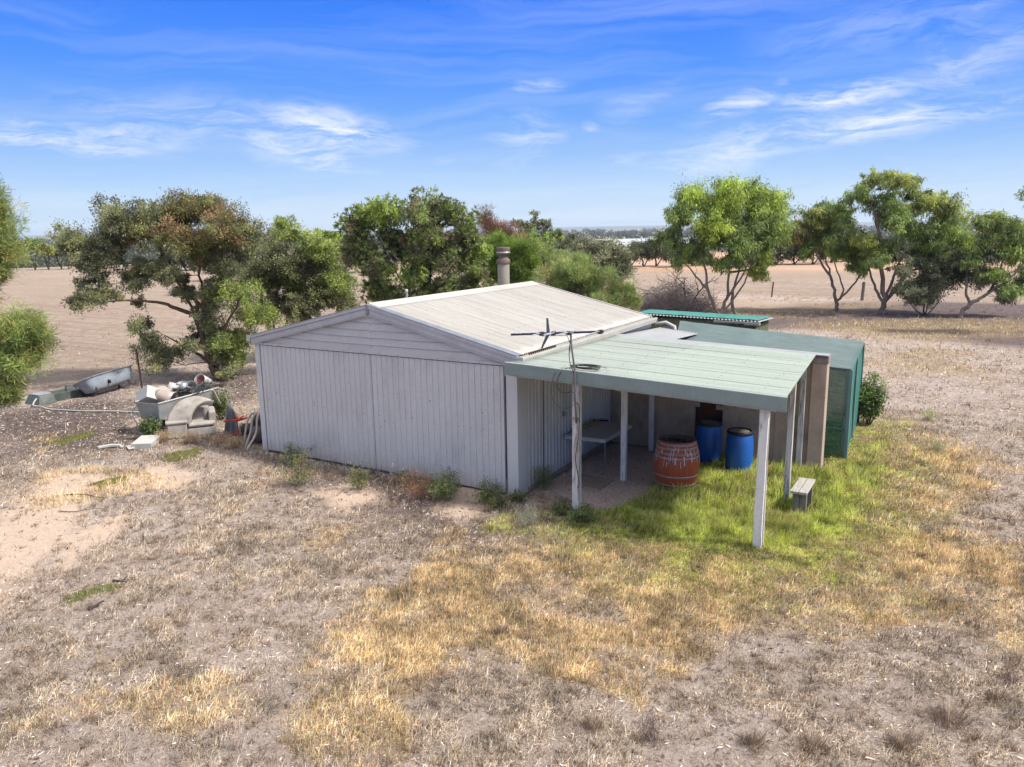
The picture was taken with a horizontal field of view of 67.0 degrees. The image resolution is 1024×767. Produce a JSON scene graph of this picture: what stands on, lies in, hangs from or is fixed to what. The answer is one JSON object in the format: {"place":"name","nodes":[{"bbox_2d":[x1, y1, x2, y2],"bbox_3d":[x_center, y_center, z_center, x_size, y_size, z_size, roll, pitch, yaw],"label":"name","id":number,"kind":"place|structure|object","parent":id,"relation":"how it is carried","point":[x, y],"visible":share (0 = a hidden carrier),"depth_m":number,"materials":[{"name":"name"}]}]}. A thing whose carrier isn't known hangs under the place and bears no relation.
{"place":"outdoors","nodes":[
{"label":"outdoors","id":0,"kind":"place"},
{"bbox_2d":[249,426,261,443],"bbox_3d":[-5.883,1.194,17.874,0.417,0.425,0.414,6,13,30],"label":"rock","id":1,"kind":"object","parent":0,"point":[258,439],"visible":0.59,"depth_m":17.72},
{"bbox_2d":[0,223,1023,766],"bbox_3d":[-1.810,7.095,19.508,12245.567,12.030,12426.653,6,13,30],"label":"ground","id":2,"kind":"structure","parent":0,"point":[44,287],"depth_m":11.14,"materials":[{"name":"soil"}]},
{"bbox_2d":[0,172,38,310],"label":"wattle tree","id":3,"kind":"object","parent":2,"relation":"on","point":[11,250],"visible":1,"depth_m":18.55,"materials":[{"name":"green plant"}]},
{"bbox_2d":[18,236,47,269],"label":"distant tree","id":4,"kind":"object","parent":2,"relation":"on","point":[34,243],"visible":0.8,"depth_m":115.73,"materials":[{"name":"green plant"}]},
{"bbox_2d":[0,298,67,415],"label":"wattle bush","id":5,"kind":"object","parent":2,"relation":"on","point":[24,345],"visible":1,"depth_m":15.36,"materials":[{"name":"green plant"}]},
{"bbox_2d":[35,242,56,269],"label":"distant tree","id":6,"kind":"object","parent":2,"relation":"on","point":[46,249],"visible":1,"depth_m":113.70,"materials":[{"name":"green plant"}]},
{"bbox_2d":[25,384,89,404],"bbox_3d":[-13.449,0.278,23.045,0.728,0.359,1.733,6,13,30],"label":"water trough","id":7,"kind":"object","parent":2,"relation":"on","point":[48,397],"visible":0.85,"depth_m":22.70,"materials":[{"name":"metal"}]},
{"bbox_2d":[44,430,95,444],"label":"ground cover","id":8,"kind":"object","parent":2,"relation":"on","point":[70,439],"visible":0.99,"depth_m":18.52,"materials":[{"name":"green plant"}]},
{"bbox_2d":[32,398,138,412],"bbox_3d":[-11.291,0.686,21.241,5.241,0.203,0.430,3,12,19],"label":"hose","id":9,"kind":"object","parent":2,"relation":"on","point":[34,401],"visible":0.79,"depth_m":21.30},
{"bbox_2d":[59,582,125,605],"bbox_3d":[-5.706,2.827,10.487,0.441,0.052,0.805,6,13,30],"label":"ground cover","id":10,"kind":"object","parent":2,"relation":"on","point":[99,589],"visible":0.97,"depth_m":10.49,"materials":[{"name":"green plant"}]},
{"bbox_2d":[72,365,132,396],"bbox_3d":[-12.555,-0.066,23.894,0.844,0.784,2.058,2,12,17],"label":"bathtub","id":11,"kind":"object","parent":2,"relation":"on","point":[104,381],"visible":0.99,"depth_m":23.54,"materials":[{"name":"metal"}]},
{"bbox_2d":[87,475,128,488],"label":"ground cover","id":12,"kind":"object","parent":2,"relation":"on","point":[106,482],"visible":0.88,"depth_m":15.20,"materials":[{"name":"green plant"}]},
{"bbox_2d":[131,435,159,449],"bbox_3d":[-8.410,1.351,17.796,0.440,0.190,0.608,-2,11,-4],"label":"foam block","id":13,"kind":"object","parent":2,"relation":"on","point":[144,441],"depth_m":17.62,"materials":[{"name":"white plastic"}]},
{"bbox_2d":[136,413,163,434],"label":"bush","id":14,"kind":"object","parent":2,"relation":"on","point":[149,427],"visible":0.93,"depth_m":18.27,"materials":[{"name":"green plant"}]},
{"bbox_2d":[150,426,174,442],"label":"grass clump","id":15,"kind":"object","parent":2,"relation":"on","point":[163,437],"visible":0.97,"depth_m":18.03,"materials":[{"name":"beige plant"}]},
{"bbox_2d":[44,187,292,380],"bbox_3d":[-11.073,-3.001,25.010,7.458,6.540,4.345,0,11,5],"label":"gum tree","id":16,"kind":"object","parent":2,"relation":"on","point":[225,356],"visible":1,"depth_m":24.35,"materials":[{"name":"green plant"}]},
{"bbox_2d":[135,387,218,434],"bbox_3d":[-8.374,0.669,19.454,0.863,0.854,2.000,4,12,22],"label":"metal tub","id":17,"kind":"object","parent":2,"relation":"on","point":[161,410],"visible":0.41,"depth_m":18.60,"materials":[{"name":"metal"}]},
{"bbox_2d":[136,385,167,403],"bbox_3d":[-8.769,0.334,18.909,0.645,0.700,0.691,6,13,30],"label":"white box","id":18,"kind":"object","parent":17,"relation":"in","point":[146,394],"visible":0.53,"depth_m":18.67,"materials":[{"name":"plastic"}]},
{"bbox_2d":[155,389,177,402],"bbox_3d":[-8.426,0.364,18.864,0.561,0.471,0.507,6,13,30],"label":"dented bucket","id":19,"kind":"object","parent":17,"relation":"in","point":[161,395],"visible":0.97,"depth_m":18.70,"materials":[{"name":"metal"}]},
{"bbox_2d":[172,385,191,396],"bbox_3d":[-8.219,0.209,19.297,0.327,0.263,0.525,6,13,30],"label":"cable bundle","id":20,"kind":"object","parent":17,"relation":"in","point":[181,392],"visible":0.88,"depth_m":19.18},
{"bbox_2d":[194,374,212,388],"bbox_3d":[-8.020,-0.050,20.126,0.316,0.435,0.459,2,12,16],"label":"white bucket","id":21,"kind":"object","parent":17,"relation":"on","point":[201,377],"visible":0.74,"depth_m":20.08,"materials":[{"name":"plastic"}]},
{"bbox_2d":[189,379,237,392],"bbox_3d":[-7.927,0.044,19.957,0.824,0.344,1.383,9,15,42],"label":"wire tangle","id":22,"kind":"object","parent":17,"relation":"in","point":[202,387],"visible":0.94,"depth_m":19.83,"materials":[{"name":"grey metal"}]},
{"bbox_2d":[164,249,194,270],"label":"distant tree","id":23,"kind":"object","parent":2,"relation":"on","point":[181,259],"visible":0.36,"depth_m":102.02,"materials":[{"name":"green plant"}]},
{"bbox_2d":[162,447,204,461],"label":"ground cover","id":24,"kind":"object","parent":2,"relation":"on","point":[176,454],"visible":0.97,"depth_m":16.99,"materials":[{"name":"green plant"}]},
{"bbox_2d":[176,428,203,444],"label":"grass clump","id":25,"kind":"object","parent":2,"relation":"on","point":[188,432],"visible":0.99,"depth_m":17.88,"materials":[{"name":"beige plant"}]},
{"bbox_2d":[165,396,216,438],"bbox_3d":[-7.789,0.776,18.729,1.168,0.894,0.800,-6,13,-26],"label":"armchair","id":26,"kind":"object","parent":2,"relation":"on","point":[193,413],"visible":0.98,"depth_m":18.52,"materials":[{"name":"grey fabric"}]},
{"bbox_2d":[208,428,231,444],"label":"grass clump","id":27,"kind":"object","parent":2,"relation":"on","point":[221,439],"visible":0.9,"depth_m":17.75,"materials":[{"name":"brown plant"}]},
{"bbox_2d":[210,388,236,418],"bbox_3d":[-7.520,0.505,20.171,0.809,0.857,0.692,6,13,30],"label":"sapling","id":28,"kind":"object","parent":2,"relation":"on","point":[220,412],"visible":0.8,"depth_m":20.03,"materials":[{"name":"green plant"}]},
{"bbox_2d":[224,401,237,436],"bbox_3d":[-6.701,0.835,18.326,0.344,0.901,0.283,-6,12,-23],"label":"curved iron sheet","id":29,"kind":"object","parent":2,"relation":"on","point":[231,426],"visible":0.79,"depth_m":18.41,"materials":[{"name":"metal"}]},
{"bbox_2d":[219,434,246,449],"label":"grass clump","id":30,"kind":"object","parent":2,"relation":"on","point":[236,443],"visible":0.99,"depth_m":17.43,"materials":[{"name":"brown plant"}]},
{"bbox_2d":[240,423,260,434],"bbox_3d":[-6.153,1.090,18.488,0.613,0.328,0.326,-1,11,-1],"label":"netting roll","id":31,"kind":"object","parent":2,"relation":"on","point":[242,426],"visible":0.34,"depth_m":18.39,"materials":[{"name":"metal"}]},
{"bbox_2d":[244,411,259,447],"bbox_3d":[-5.777,1.040,17.388,0.549,0.856,0.114,-2,11,-6],"label":"bent pipe","id":32,"kind":"object","parent":2,"relation":"on","point":[251,426],"visible":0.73,"depth_m":17.38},
{"bbox_2d":[276,440,316,465],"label":"weed","id":33,"kind":"object","parent":2,"relation":"on","point":[290,451],"visible":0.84,"depth_m":16.13,"materials":[{"name":"green plant"}]},
{"bbox_2d":[278,450,317,487],"bbox_3d":[-4.076,1.637,14.708,0.844,0.670,0.823,6,13,30],"label":"weed","id":34,"kind":"object","parent":2,"relation":"on","point":[296,476],"visible":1,"depth_m":14.72,"materials":[{"name":"green plant"}]},
{"bbox_2d":[234,213,362,327],"bbox_3d":[-7.968,-3.550,29.032,5.022,5.596,3.302,-1,11,-3],"label":"bushy tree","id":35,"kind":"object","parent":2,"relation":"on","point":[298,299],"visible":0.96,"depth_m":28.28,"materials":[{"name":"green plant"}]},
{"bbox_2d":[312,227,340,240],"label":"distant tree","id":36,"kind":"object","parent":2,"relation":"on","point":[332,235],"visible":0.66,"depth_m":82.06,"materials":[{"name":"green plant"}]},
{"bbox_2d":[276,438,433,480],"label":"oat stalks","id":37,"kind":"object","parent":2,"relation":"on","point":[357,464],"visible":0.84,"depth_m":15.49,"materials":[{"name":"plant"}]},
{"bbox_2d":[252,435,447,479],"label":"oat heads","id":38,"kind":"object","parent":37,"relation":"attached to","point":[369,457],"visible":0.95,"depth_m":15.31,"materials":[{"name":"beige plant"}]},
{"bbox_2d":[345,461,372,492],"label":"weed","id":39,"kind":"object","parent":2,"relation":"on","point":[356,482],"visible":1,"depth_m":14.45,"materials":[{"name":"green plant"}]},
{"bbox_2d":[358,248,399,279],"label":"distant tree","id":40,"kind":"object","parent":2,"relation":"on","point":[362,269],"visible":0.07,"depth_m":69.19,"materials":[{"name":"green plant"}]},
{"bbox_2d":[392,468,422,485],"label":"weed","id":41,"kind":"object","parent":2,"relation":"on","point":[403,476],"visible":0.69,"depth_m":14.72,"materials":[{"name":"green plant"}]},
{"bbox_2d":[332,184,493,303],"bbox_3d":[-3.206,-3.351,25.585,5.294,6.370,3.779,-2,11,-6],"label":"banksia tree","id":42,"kind":"object","parent":2,"relation":"on","point":[424,232],"visible":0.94,"depth_m":25.11,"materials":[{"name":"green plant"}]},
{"bbox_2d":[393,465,438,498],"bbox_3d":[-1.687,1.821,13.875,0.812,0.635,0.732,-5,12,-19],"label":"weed","id":43,"kind":"object","parent":2,"relation":"on","point":[414,488],"visible":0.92,"depth_m":13.96,"materials":[{"name":"brown plant"}]},
{"bbox_2d":[421,464,467,501],"bbox_3d":[-1.238,1.776,13.798,0.766,0.712,1.039,-6,12,-24],"label":"weed","id":44,"kind":"object","parent":2,"relation":"on","point":[446,490],"visible":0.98,"depth_m":13.76,"materials":[{"name":"green plant"}]},
{"bbox_2d":[431,255,463,277],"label":"distant tree","id":45,"kind":"object","parent":2,"relation":"on","point":[438,269],"visible":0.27,"depth_m":68.69,"materials":[{"name":"green plant"}]},
{"bbox_2d":[246,247,656,495],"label":"shed","id":46,"kind":"structure","parent":2,"relation":"on","point":[427,379],"depth_m":15.21,"materials":[{"name":"metal"}]},
{"bbox_2d":[260,345,375,468],"bbox_3d":[-4.089,0.450,16.177,3.090,2.345,0.041,6,13,30],"label":"sliding door","id":47,"kind":"structure","parent":46,"relation":"in","point":[312,396],"depth_m":16.10,"materials":[{"name":"metal"}]},
{"bbox_2d":[371,355,505,492],"bbox_3d":[-1.438,0.714,14.640,3.030,2.345,0.041,6,13,30],"label":"sliding door","id":48,"kind":"structure","parent":46,"relation":"in","point":[446,413],"depth_m":14.56,"materials":[{"name":"metal"}]},
{"bbox_2d":[466,475,505,502],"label":"weed","id":49,"kind":"object","parent":2,"relation":"on","point":[485,490],"visible":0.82,"depth_m":13.84,"materials":[{"name":"green plant"}]},
{"bbox_2d":[479,487,510,508],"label":"weed","id":50,"kind":"object","parent":2,"relation":"on","point":[498,501],"visible":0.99,"depth_m":13.43,"materials":[{"name":"green plant"}]},
{"bbox_2d":[473,202,522,237],"bbox_3d":[-0.629,-6.114,39.506,2.981,6.250,1.984,2,12,16],"label":"reddish tree","id":51,"kind":"object","parent":2,"relation":"on","point":[490,223],"visible":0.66,"depth_m":38.97,"materials":[{"name":"brown plant"}]},
{"bbox_2d":[0,290,1023,766],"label":"dead tussocks","id":52,"kind":"object","parent":2,"relation":"on","point":[754,740],"visible":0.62,"depth_m":9.21,"materials":[{"name":"plant"}]},
{"bbox_2d":[0,343,1023,766],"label":"leaf litter","id":53,"kind":"object","parent":2,"relation":"on","point":[470,557],"visible":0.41,"depth_m":11.84,"materials":[{"name":"plant"}]},
{"bbox_2d":[1,308,1023,766],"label":"straw grass","id":54,"kind":"structure","parent":2,"relation":"on","point":[489,580],"depth_m":9.81,"materials":[{"name":"beige plant"}]},
{"bbox_2d":[481,229,547,286],"bbox_3d":[0.061,-3.227,28.096,2.705,5.029,2.772,6,13,30],"label":"bright bush","id":55,"kind":"object","parent":2,"relation":"on","point":[525,262],"visible":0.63,"depth_m":27.39,"materials":[{"name":"green plant"}]},
{"bbox_2d":[11,223,1021,268],"bbox_3d":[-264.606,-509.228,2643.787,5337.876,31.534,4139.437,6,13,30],"label":"woodland","id":56,"kind":"object","parent":2,"relation":"on","point":[627,234],"visible":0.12,"depth_m":955.71,"materials":[{"name":"green plant"}]},
{"bbox_2d":[505,488,532,502],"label":"weed","id":57,"kind":"object","parent":2,"relation":"on","point":[518,497],"visible":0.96,"depth_m":13.71,"materials":[{"name":"green plant"}]},
{"bbox_2d":[508,500,545,527],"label":"saltbush","id":58,"kind":"object","parent":2,"relation":"on","point":[523,520],"visible":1,"depth_m":12.58,"materials":[{"name":"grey plant"}]},
{"bbox_2d":[511,209,557,246],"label":"flat topped gum","id":59,"kind":"object","parent":2,"relation":"on","point":[532,227],"visible":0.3,"depth_m":84.03,"materials":[{"name":"green plant"}]},
{"bbox_2d":[524,230,549,246],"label":"distant tree","id":60,"kind":"object","parent":2,"relation":"on","point":[537,236],"visible":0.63,"depth_m":76.52,"materials":[{"name":"green plant"}]},
{"bbox_2d":[533,464,554,490],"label":"weed","id":61,"kind":"object","parent":2,"relation":"on","point":[545,475],"visible":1,"depth_m":14.25,"materials":[{"name":"green plant"}]},
{"bbox_2d":[533,240,561,280],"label":"upright bush","id":62,"kind":"object","parent":2,"relation":"on","point":[549,253],"visible":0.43,"depth_m":37.02,"materials":[{"name":"green plant"}]},
{"bbox_2d":[541,228,566,248],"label":"distant tree","id":63,"kind":"object","parent":2,"relation":"on","point":[555,236],"visible":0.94,"depth_m":82.36,"materials":[{"name":"green plant"}]},
{"bbox_2d":[549,496,571,515],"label":"weed","id":64,"kind":"object","parent":2,"relation":"on","point":[558,509],"visible":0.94,"depth_m":13.09,"materials":[{"name":"green plant"}]},
{"bbox_2d":[555,237,574,251],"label":"distant tree","id":65,"kind":"object","parent":2,"relation":"on","point":[567,241],"visible":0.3,"depth_m":70.46,"materials":[{"name":"green plant"}]},
{"bbox_2d":[565,501,601,522],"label":"weed","id":66,"kind":"object","parent":2,"relation":"on","point":[580,514],"visible":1,"depth_m":12.74,"materials":[{"name":"green plant"}]},
{"bbox_2d":[531,243,646,311],"bbox_3d":[2.672,-2.553,26.255,3.627,4.366,3.218,-10,14,-38],"label":"casuarina bush","id":67,"kind":"object","parent":2,"relation":"on","point":[577,274],"visible":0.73,"depth_m":25.61,"materials":[{"name":"green plant"}]},
{"bbox_2d":[565,474,612,490],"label":"concrete slab","id":68,"kind":"structure","parent":2,"relation":"on","point":[597,483],"depth_m":14.64,"materials":[{"name":"grey concrete"}]},
{"bbox_2d":[564,421,631,473],"bbox_3d":[1.768,1.296,15.717,0.860,0.750,1.440,6,13,30],"label":"trestle table","id":69,"kind":"object","parent":2,"relation":"on","point":[604,432],"visible":0.6,"depth_m":15.40,"materials":[{"name":"white plastic"}]},
{"bbox_2d":[567,234,638,281],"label":"olive tree","id":70,"kind":"object","parent":2,"relation":"on","point":[610,252],"visible":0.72,"depth_m":44.73,"materials":[{"name":"green plant"}]},
{"bbox_2d":[625,240,640,267],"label":"distant tree","id":71,"kind":"object","parent":2,"relation":"on","point":[637,256],"visible":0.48,"depth_m":90.41,"materials":[{"name":"green plant"}]},
{"bbox_2d":[630,238,657,266],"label":"distant tree","id":72,"kind":"object","parent":2,"relation":"on","point":[646,249],"visible":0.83,"depth_m":93.50,"materials":[{"name":"green plant"}]},
{"bbox_2d":[637,709,664,742],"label":"weed","id":73,"kind":"object","parent":2,"relation":"on","point":[653,728],"visible":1,"depth_m":7.28,"materials":[{"name":"grey plant"}]},
{"bbox_2d":[643,242,669,265],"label":"distant tree","id":74,"kind":"object","parent":2,"relation":"on","point":[660,249],"visible":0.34,"depth_m":94.36,"materials":[{"name":"green plant"}]},
{"bbox_2d":[588,236,730,251],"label":"warehouse","id":75,"kind":"structure","parent":2,"relation":"on","point":[630,241],"depth_m":320.04,"materials":[{"name":"white plastic"}]},
{"bbox_2d":[505,334,830,549],"bbox_3d":[3.073,0.691,14.201,4.620,2.589,4.690,6,13,30],"label":"verandah","id":76,"kind":"object","parent":2,"relation":"on","point":[764,380],"visible":0.94,"depth_m":12.94,"materials":[{"name":"green metal"}]},
{"bbox_2d":[511,318,613,422],"bbox_3d":[0.714,-0.191,12.553,1.672,1.705,1.040,6,13,30],"label":"tv antenna","id":77,"kind":"object","parent":76,"relation":"attached to","point":[547,332],"visible":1,"depth_m":12.44,"materials":[{"name":"metal"}]},
{"bbox_2d":[569,346,579,487],"bbox_3d":[1.017,0.526,12.619,0.191,2.504,0.080,-12,15,-43],"label":"cable","id":78,"kind":"object","parent":77,"relation":"attached to","point":[579,422],"visible":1,"depth_m":12.71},
{"bbox_2d":[551,364,604,408],"bbox_3d":[1.101,0.048,12.739,0.908,0.687,0.443,-4,12,-13],"label":"cable coil","id":79,"kind":"object","parent":76,"relation":"on","point":[592,367],"visible":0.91,"depth_m":12.64,"materials":[{"name":"black rubber"}]},
{"bbox_2d":[660,248,676,266],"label":"distant tree","id":80,"kind":"object","parent":2,"relation":"on","point":[664,255],"visible":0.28,"depth_m":91.85,"materials":[{"name":"green plant"}]},
{"bbox_2d":[654,434,699,489],"bbox_3d":[3.061,1.463,14.393,0.844,0.900,0.848,6,13,30],"label":"wine barrel","id":81,"kind":"object","parent":2,"relation":"on","point":[677,463],"visible":0.98,"depth_m":14.07,"materials":[{"name":"red paint"}]},
{"bbox_2d":[630,272,724,312],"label":"brush pile","id":82,"kind":"object","parent":2,"relation":"on","point":[686,303],"visible":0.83,"depth_m":43.73,"materials":[{"name":"grey wood"}]},
{"bbox_2d":[638,263,717,303],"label":"dead tree","id":83,"kind":"object","parent":82,"relation":"on","point":[684,278],"visible":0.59,"depth_m":43.79,"materials":[{"name":"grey plant"}]},
{"bbox_2d":[644,313,773,330],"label":"mossy shed","id":84,"kind":"structure","parent":2,"relation":"on","point":[762,324],"depth_m":22.00,"materials":[{"name":"metal"}]},
{"bbox_2d":[641,309,768,320],"bbox_3d":[5.624,-2.029,22.695,3.500,0.179,1.601,6,13,30],"label":"corrugated roof","id":85,"kind":"object","parent":84,"relation":"on","point":[716,315],"visible":1,"depth_m":22.46,"materials":[{"name":"metal"}]},
{"bbox_2d":[696,419,722,463],"bbox_3d":[4.043,1.184,15.879,0.532,0.835,0.532,2,12,13],"label":"plastic drum","id":86,"kind":"object","parent":2,"relation":"on","point":[709,434],"visible":0.95,"depth_m":15.67,"materials":[{"name":"blue plastic"}]},
{"bbox_2d":[612,321,830,469],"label":"outbuilding","id":87,"kind":"structure","parent":2,"relation":"on","point":[676,416],"depth_m":15.97,"materials":[{"name":"metal"}]},
{"bbox_2d":[695,401,722,438],"bbox_3d":[4.174,0.890,16.355,0.600,1.220,0.040,6,13,30],"label":"rusty door","id":88,"kind":"structure","parent":87,"relation":"in","point":[706,410],"depth_m":16.30,"materials":[{"name":"metal"}]},
{"bbox_2d":[652,170,798,313],"bbox_3d":[11.118,-7.230,40.590,7.488,7.636,5.032,-2,11,-3],"label":"gum tree","id":89,"kind":"object","parent":2,"relation":"on","point":[725,204],"visible":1,"depth_m":39.63,"materials":[{"name":"green plant"}]},
{"bbox_2d":[725,427,753,472],"bbox_3d":[4.461,1.316,15.181,0.532,0.835,0.532,-10,14,-37],"label":"plastic drum","id":90,"kind":"object","parent":2,"relation":"on","point":[739,447],"visible":0.94,"depth_m":14.98,"materials":[{"name":"blue plastic"}]},
{"bbox_2d":[678,321,864,458],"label":"shade house","id":91,"kind":"structure","parent":2,"relation":"on","point":[845,375],"depth_m":17.62,"materials":[{"name":"fabric"}]},
{"bbox_2d":[772,241,795,264],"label":"distant tree","id":92,"kind":"object","parent":2,"relation":"on","point":[786,253],"visible":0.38,"depth_m":92.56,"materials":[{"name":"green plant"}]},
{"bbox_2d":[785,233,806,263],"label":"distant tree","id":93,"kind":"object","parent":2,"relation":"on","point":[793,255],"visible":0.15,"depth_m":93.86,"materials":[{"name":"green plant"}]},
{"bbox_2d":[790,477,814,513],"bbox_3d":[4.899,1.938,13.057,0.265,0.475,0.800,6,13,30],"label":"timber bench","id":94,"kind":"object","parent":2,"relation":"on","point":[801,490],"visible":0.84,"depth_m":12.84,"materials":[{"name":"grey wood"}]},
{"bbox_2d":[790,232,834,263],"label":"distant tree","id":95,"kind":"object","parent":2,"relation":"on","point":[820,255],"visible":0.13,"depth_m":92.92,"materials":[{"name":"green plant"}]},
{"bbox_2d":[779,196,868,310],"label":"gum tree","id":96,"kind":"object","parent":2,"relation":"on","point":[821,221],"visible":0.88,"depth_m":41.64,"materials":[{"name":"green plant"}]},
{"bbox_2d":[857,371,890,424],"bbox_3d":[8.517,0.311,18.523,0.944,1.374,0.953,-2,11,-4],"label":"bush","id":97,"kind":"object","parent":2,"relation":"on","point":[871,401],"visible":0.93,"depth_m":18.36,"materials":[{"name":"green plant"}]},
{"bbox_2d":[840,164,976,313],"bbox_3d":[21.197,-7.526,40.649,7.555,7.826,5.014,-7,13,-27],"label":"gum tree","id":98,"kind":"object","parent":2,"relation":"on","point":[891,212],"visible":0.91,"depth_m":39.91,"materials":[{"name":"green plant"}]},
{"bbox_2d":[917,406,940,419],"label":"grass clump","id":99,"kind":"object","parent":2,"relation":"on","point":[928,414],"visible":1,"depth_m":18.92,"materials":[{"name":"beige plant"}]},
{"bbox_2d":[890,243,975,315],"bbox_3d":[21.865,-5.335,39.779,4.784,3.929,2.753,0,11,2],"label":"dark bush","id":100,"kind":"object","parent":2,"relation":"on","point":[926,284],"visible":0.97,"depth_m":39.47,"materials":[{"name":"green plant"}]},
{"bbox_2d":[923,437,953,451],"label":"grass clump","id":101,"kind":"object","parent":2,"relation":"on","point":[939,445],"visible":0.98,"depth_m":16.32,"materials":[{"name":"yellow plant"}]},
{"bbox_2d":[958,204,1023,317],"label":"gum tree","id":102,"kind":"object","parent":2,"relation":"on","point":[1010,242],"visible":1,"depth_m":38.37,"materials":[{"name":"green plant"}]},
{"bbox_2d":[997,661,1023,684],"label":"weed","id":103,"kind":"object","parent":2,"relation":"on","point":[1008,675],"visible":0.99,"depth_m":8.11,"materials":[{"name":"grey plant"}]},
{"bbox_2d":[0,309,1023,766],"bbox_3d":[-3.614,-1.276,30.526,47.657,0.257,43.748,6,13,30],"label":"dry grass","id":104,"kind":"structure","parent":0,"point":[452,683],"depth_m":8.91,"materials":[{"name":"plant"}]},
{"bbox_2d":[0,0,1023,235],"label":"sky","id":105,"kind":"structure","parent":0,"point":[576,113],"materials":[{"name":"blue"}]},
{"bbox_2d":[15,219,1023,238],"bbox_3d":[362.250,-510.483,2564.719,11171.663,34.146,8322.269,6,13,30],"label":"hills","id":106,"kind":"structure","parent":0,"point":[595,228],"depth_m":5625.95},
{"bbox_2d":[452,310,1023,629],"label":"green grass","id":107,"kind":"structure","parent":0,"point":[676,514],"depth_m":12.49,"materials":[{"name":"green plant"}]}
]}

